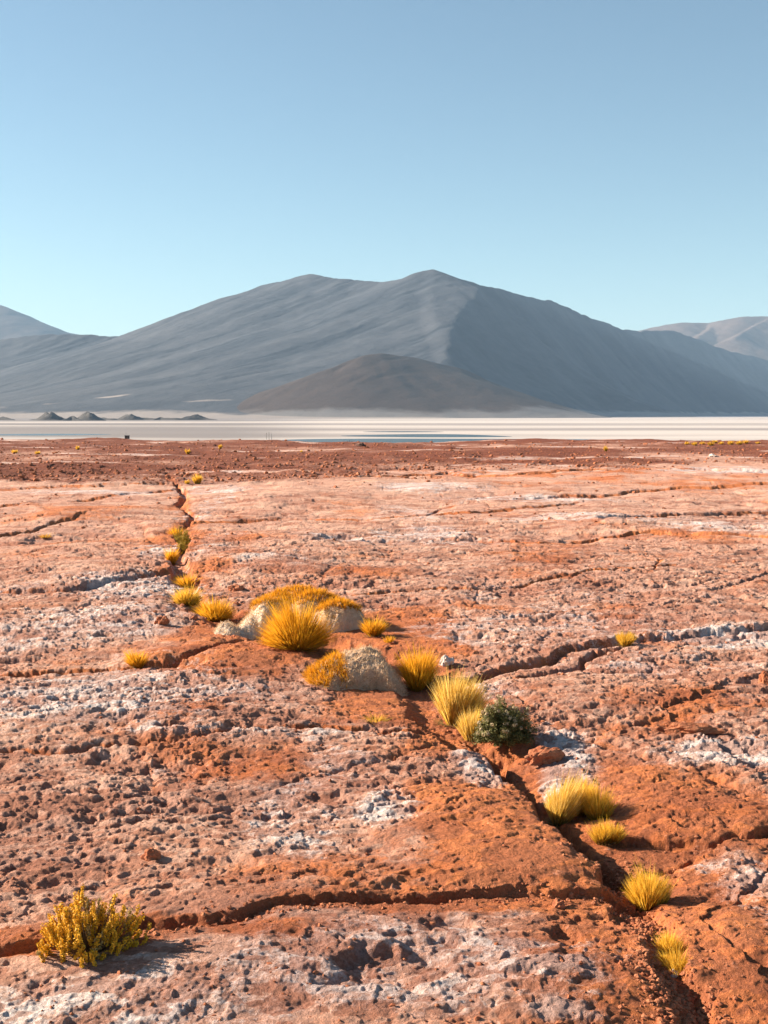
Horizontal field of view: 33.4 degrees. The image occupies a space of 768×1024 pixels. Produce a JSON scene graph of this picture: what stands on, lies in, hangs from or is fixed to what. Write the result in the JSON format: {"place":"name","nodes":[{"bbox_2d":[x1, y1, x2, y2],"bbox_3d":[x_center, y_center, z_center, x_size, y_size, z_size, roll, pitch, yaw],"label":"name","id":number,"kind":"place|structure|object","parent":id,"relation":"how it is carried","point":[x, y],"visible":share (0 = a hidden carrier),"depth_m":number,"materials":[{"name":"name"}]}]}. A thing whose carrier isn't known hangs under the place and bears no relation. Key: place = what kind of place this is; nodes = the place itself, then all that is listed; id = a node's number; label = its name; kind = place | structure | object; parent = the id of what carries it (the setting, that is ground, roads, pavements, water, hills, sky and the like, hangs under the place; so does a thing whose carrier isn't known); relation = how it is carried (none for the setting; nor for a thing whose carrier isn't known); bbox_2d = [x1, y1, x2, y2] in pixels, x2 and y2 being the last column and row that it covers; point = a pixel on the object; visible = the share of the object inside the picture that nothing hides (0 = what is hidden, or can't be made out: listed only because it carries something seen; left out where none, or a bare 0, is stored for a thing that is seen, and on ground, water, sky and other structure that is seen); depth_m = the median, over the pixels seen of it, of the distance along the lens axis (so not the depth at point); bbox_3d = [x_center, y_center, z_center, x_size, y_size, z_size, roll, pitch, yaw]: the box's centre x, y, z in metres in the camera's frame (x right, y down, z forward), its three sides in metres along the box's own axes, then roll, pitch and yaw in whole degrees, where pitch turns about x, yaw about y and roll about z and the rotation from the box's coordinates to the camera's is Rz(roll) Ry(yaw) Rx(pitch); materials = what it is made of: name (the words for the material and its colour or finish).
{"place":"outdoors","nodes":[
{"label":"outdoors","id":0,"kind":"place"},
{"bbox_2d":[0,416,13,419],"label":"hill","id":1,"kind":"structure","parent":0,"point":[3,418],"depth_m":4100.33,"materials":[{"name":"grey stone"}]},
{"bbox_2d":[0,305,78,339],"bbox_3d":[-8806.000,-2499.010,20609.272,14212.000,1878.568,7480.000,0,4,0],"label":"distant mountain","id":2,"kind":"structure","parent":0,"point":[14,324],"depth_m":19185.11,"materials":[{"name":"grey stone"}]},
{"bbox_2d":[34,412,63,419],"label":"hill","id":3,"kind":"structure","parent":0,"point":[49,416],"depth_m":3920.35,"materials":[{"name":"grey stone"}]},
{"bbox_2d":[0,434,110,434],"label":"lagoon","id":4,"kind":"structure","parent":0,"point":[55,434],"depth_m":1240.65,"materials":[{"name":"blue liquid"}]},
{"bbox_2d":[61,416,81,420],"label":"hill","id":5,"kind":"structure","parent":0,"point":[72,418],"depth_m":3806.95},
{"bbox_2d":[77,411,103,420],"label":"hill","id":6,"kind":"structure","parent":0,"point":[87,416],"depth_m":3862.93,"materials":[{"name":"grey stone"}]},
{"bbox_2d":[32,417,215,419],"bbox_3d":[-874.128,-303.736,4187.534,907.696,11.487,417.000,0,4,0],"label":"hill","id":7,"kind":"structure","parent":0,"point":[195,418],"depth_m":4200.24,"materials":[{"name":"grey stone"}]},
{"bbox_2d":[118,414,146,419],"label":"hill","id":8,"kind":"structure","parent":0,"point":[129,417],"depth_m":4139.69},
{"bbox_2d":[183,414,208,418],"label":"hill","id":9,"kind":"structure","parent":0,"point":[195,415],"depth_m":4317.37,"materials":[{"name":"grey stone"}]},
{"bbox_2d":[0,437,767,1023],"bbox_3d":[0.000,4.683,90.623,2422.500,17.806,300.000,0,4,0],"label":"ground","id":10,"kind":"structure","parent":0,"point":[276,780],"depth_m":12.12,"materials":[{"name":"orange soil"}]},
{"bbox_2d":[37,533,51,538],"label":"grass tussock","id":11,"kind":"object","parent":10,"relation":"on","point":[46,536],"depth_m":31.70,"materials":[{"name":"yellow plant"}]},
{"bbox_2d":[35,883,151,967],"bbox_3d":[-1.660,2.305,7.179,0.636,0.386,0.481,1,5,16],"label":"knobbly bush","id":12,"kind":"object","parent":10,"relation":"on","point":[77,932],"visible":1,"depth_m":7.14,"materials":[{"name":"yellow plant"}]},
{"bbox_2d":[120,647,151,668],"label":"grass tussock","id":13,"kind":"object","parent":10,"relation":"on","point":[137,663],"depth_m":15.23,"materials":[{"name":"yellow plant"}]},
{"bbox_2d":[140,847,160,860],"bbox_3d":[-1.591,2.338,8.743,0.145,0.091,0.122,0,4,0],"label":"stone","id":14,"kind":"object","parent":10,"relation":"on","point":[150,854],"visible":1,"depth_m":8.71,"materials":[{"name":"brown stone"}]},
{"bbox_2d":[154,615,169,624],"bbox_3d":[-3.186,1.541,18.345,0.205,0.126,0.208,2,5,28],"label":"stone","id":15,"kind":"object","parent":10,"relation":"on","point":[162,620],"visible":1,"depth_m":18.29,"materials":[{"name":"brown stone"}]},
{"bbox_2d":[163,546,180,564],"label":"grass tussock","id":16,"kind":"object","parent":10,"relation":"on","point":[172,557],"depth_m":25.76,"materials":[{"name":"yellow plant"}]},
{"bbox_2d":[165,527,183,536],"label":"grass tussock","id":17,"kind":"object","parent":10,"relation":"on","point":[173,531],"depth_m":32.13,"materials":[{"name":"yellow plant"}]},
{"bbox_2d":[172,526,191,543],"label":"shrub","id":18,"kind":"object","parent":10,"relation":"on","point":[185,537],"visible":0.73,"depth_m":30.46,"materials":[{"name":"yellow plant"}]},
{"bbox_2d":[175,536,189,554],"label":"shrub","id":19,"kind":"object","parent":10,"relation":"on","point":[182,548],"visible":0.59,"depth_m":28.22,"materials":[{"name":"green plant"}]},
{"bbox_2d":[166,584,206,607],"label":"grass tussock","id":20,"kind":"object","parent":10,"relation":"on","point":[188,598],"depth_m":20.27,"materials":[{"name":"yellow plant"}]},
{"bbox_2d":[170,573,204,586],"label":"grass tussock","id":21,"kind":"object","parent":10,"relation":"on","point":[185,581],"depth_m":23.37,"materials":[{"name":"yellow plant"}]},
{"bbox_2d":[191,473,203,483],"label":"grass tussock","id":22,"kind":"object","parent":10,"relation":"on","point":[197,480],"depth_m":55.45,"materials":[{"name":"yellow plant"}]},
{"bbox_2d":[191,591,241,621],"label":"grass tussock","id":23,"kind":"object","parent":10,"relation":"on","point":[213,613],"depth_m":19.53,"materials":[{"name":"yellow plant"}]},
{"bbox_2d":[228,584,244,591],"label":"stone","id":24,"kind":"object","parent":10,"relation":"on","point":[235,587],"visible":0.93,"depth_m":21.88,"materials":[{"name":"brown stone"}]},
{"bbox_2d":[213,603,274,640],"bbox_3d":[-1.789,1.573,18.489,0.916,0.671,1.946,2,5,22],"label":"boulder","id":25,"kind":"object","parent":10,"relation":"on","point":[244,629],"visible":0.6,"depth_m":17.94,"materials":[{"name":"grey stone"}]},
{"bbox_2d":[248,586,346,655],"bbox_3d":[-1.145,1.346,16.257,1.435,1.064,1.472,-2,5,-29],"label":"grass tussock","id":26,"kind":"object","parent":10,"relation":"on","point":[288,629],"depth_m":16.04,"materials":[{"name":"yellow plant"}]},
{"bbox_2d":[244,582,367,632],"bbox_3d":[-1.088,1.461,18.687,2.009,0.830,1.364,2,5,23],"label":"cushion mound","id":27,"kind":"object","parent":10,"relation":"on","point":[345,612],"visible":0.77,"depth_m":18.38,"materials":[{"name":"yellow plant"},{"name":"grass"}]},
{"bbox_2d":[300,644,408,696],"bbox_3d":[-0.333,1.872,14.794,1.317,0.667,1.398,0,4,0],"label":"boulder","id":28,"kind":"object","parent":10,"relation":"on","point":[363,668],"visible":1,"depth_m":14.46,"materials":[{"name":"stone"},{"name":"grass"}]},
{"bbox_2d":[358,611,390,637],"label":"grass tussock","id":29,"kind":"object","parent":10,"relation":"on","point":[373,628],"depth_m":17.55,"materials":[{"name":"yellow plant"}]},
{"bbox_2d":[363,712,391,723],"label":"grass tussock","id":30,"kind":"object","parent":10,"relation":"on","point":[378,719],"depth_m":12.77,"materials":[{"name":"yellow plant"}]},
{"bbox_2d":[382,635,395,642],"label":"grass tussock","id":31,"kind":"object","parent":10,"relation":"on","point":[390,640],"depth_m":17.15,"materials":[{"name":"yellow plant"}]},
{"bbox_2d":[391,635,442,691],"bbox_3d":[0.379,1.763,14.925,0.650,0.716,0.684,0,4,6],"label":"grass tussock","id":32,"kind":"object","parent":10,"relation":"on","point":[418,673],"depth_m":14.81,"materials":[{"name":"yellow plant"}]},
{"bbox_2d":[439,655,453,665],"bbox_3d":[0.762,1.808,15.669,0.188,0.133,0.168,-2,5,-22],"label":"stone","id":33,"kind":"object","parent":10,"relation":"on","point":[445,660],"visible":0.97,"depth_m":15.62,"materials":[{"name":"white stone"}]},
{"bbox_2d":[427,666,491,728],"bbox_3d":[0.784,1.845,13.177,0.786,0.821,0.647,1,4,8],"label":"grass tussock","id":34,"kind":"object","parent":10,"relation":"on","point":[451,698],"depth_m":13.11,"materials":[{"name":"yellow plant"}]},
{"bbox_2d":[454,704,484,742],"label":"grass tussock","id":35,"kind":"object","parent":10,"relation":"on","point":[466,726],"depth_m":12.48,"materials":[{"name":"yellow plant"}]},
{"bbox_2d":[470,694,539,747],"bbox_3d":[1.147,1.976,12.214,0.667,0.446,0.670,0,4,0],"label":"shrub","id":36,"kind":"object","parent":10,"relation":"on","point":[500,724],"visible":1,"depth_m":12.08,"materials":[{"name":"green plant"}]},
{"bbox_2d":[524,745,564,765],"bbox_3d":[1.450,2.179,11.518,0.398,0.144,0.227,-2,5,-20],"label":"stone","id":37,"kind":"object","parent":10,"relation":"on","point":[539,755],"visible":0.99,"depth_m":11.44,"materials":[{"name":"orange stone"}]},
{"bbox_2d":[552,898,565,908],"bbox_3d":[1.076,2.406,7.880,0.082,0.059,0.090,0,4,0],"label":"stone","id":38,"kind":"object","parent":10,"relation":"on","point":[557,903],"visible":1,"depth_m":7.86,"materials":[{"name":"brown stone"}]},
{"bbox_2d":[543,759,585,830],"bbox_3d":[1.413,2.202,10.025,0.399,0.550,0.373,4,6,44],"label":"grass tussock","id":39,"kind":"object","parent":10,"relation":"on","point":[563,806],"depth_m":9.97,"materials":[{"name":"yellow plant"}]},
{"bbox_2d":[568,767,602,816],"bbox_3d":[1.580,2.220,10.138,0.330,0.444,0.330,-2,5,-27],"label":"grass tussock","id":40,"kind":"object","parent":10,"relation":"on","point":[581,813],"depth_m":10.11,"materials":[{"name":"yellow plant"}]},
{"bbox_2d":[581,780,617,820],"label":"grass tussock","id":41,"kind":"object","parent":10,"relation":"on","point":[598,806],"depth_m":9.98,"materials":[{"name":"yellow plant"}]},
{"bbox_2d":[586,817,628,846],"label":"grass tussock","id":42,"kind":"object","parent":10,"relation":"on","point":[604,835],"depth_m":9.37,"materials":[{"name":"yellow plant"}]},
{"bbox_2d":[615,630,638,646],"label":"grass tussock","id":43,"kind":"object","parent":10,"relation":"on","point":[625,640],"depth_m":16.81,"materials":[{"name":"yellow plant"}]},
{"bbox_2d":[622,860,676,911],"bbox_3d":[1.688,2.371,8.174,0.411,0.403,0.381,-1,4,-11],"label":"grass tussock","id":44,"kind":"object","parent":10,"relation":"on","point":[649,895],"depth_m":8.14,"materials":[{"name":"yellow plant"}]},
{"bbox_2d":[652,929,686,954],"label":"grass tussock","id":45,"kind":"object","parent":10,"relation":"on","point":[664,941],"depth_m":7.26,"materials":[{"name":"yellow plant"}]},
{"bbox_2d":[653,943,692,977],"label":"grass tussock","id":46,"kind":"object","parent":10,"relation":"on","point":[674,962],"depth_m":7.07,"materials":[{"name":"yellow plant"}]},
{"bbox_2d":[670,968,677,977],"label":"stone","id":47,"kind":"object","parent":10,"relation":"on","point":[673,975],"visible":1,"depth_m":6.99,"materials":[{"name":"stone"}]},
{"bbox_2d":[664,722,724,733],"bbox_3d":[2.947,2.051,12.157,0.568,0.095,0.190,0,4,6],"label":"stone","id":48,"kind":"object","parent":10,"relation":"on","point":[687,728],"visible":1,"depth_m":12.12,"materials":[{"name":"orange stone"}]},
{"bbox_2d":[758,670,767,684],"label":"stone","id":49,"kind":"object","parent":10,"relation":"on","point":[763,676],"visible":1,"depth_m":14.43,"materials":[{"name":"orange stone"}]},
{"bbox_2d":[0,269,767,417],"bbox_3d":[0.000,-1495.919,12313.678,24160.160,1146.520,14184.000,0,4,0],"label":"mountain","id":50,"kind":"structure","parent":0,"point":[224,357],"depth_m":8787.36,"materials":[{"name":"grey stone"}]},
{"bbox_2d":[0,416,767,440],"bbox_3d":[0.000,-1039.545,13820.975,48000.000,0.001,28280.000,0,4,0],"label":"salt flat","id":51,"kind":"structure","parent":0,"point":[722,428],"depth_m":1754.63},
{"bbox_2d":[345,434,511,436],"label":"lagoon","id":52,"kind":"structure","parent":51,"relation":"in","point":[425,435],"depth_m":1183.30,"materials":[{"name":"blue liquid"}]},
{"bbox_2d":[283,439,589,442],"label":"lagoon","id":53,"kind":"structure","parent":51,"relation":"in","point":[378,440],"depth_m":961.15,"materials":[{"name":"blue liquid"}]},
{"bbox_2d":[0,0,767,336],"label":"sky","id":54,"kind":"structure","parent":0,"point":[606,161],"materials":[{"name":"blue"}]},
{"bbox_2d":[370,431,431,431],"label":"lagoon","id":55,"kind":"structure","parent":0,"point":[400,431],"depth_m":1451.73,"materials":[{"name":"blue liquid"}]},
{"bbox_2d":[237,353,611,417],"bbox_3d":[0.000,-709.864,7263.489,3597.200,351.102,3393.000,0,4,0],"label":"hill","id":56,"kind":"structure","parent":0,"point":[380,385],"depth_m":6433.35,"materials":[{"name":"grey stone"}]},
{"bbox_2d":[639,316,767,359],"bbox_3d":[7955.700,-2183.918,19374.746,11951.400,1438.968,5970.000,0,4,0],"label":"distant mountain","id":57,"kind":"structure","parent":0,"point":[747,335],"depth_m":18023.98,"materials":[{"name":"grey stone"}]}
]}

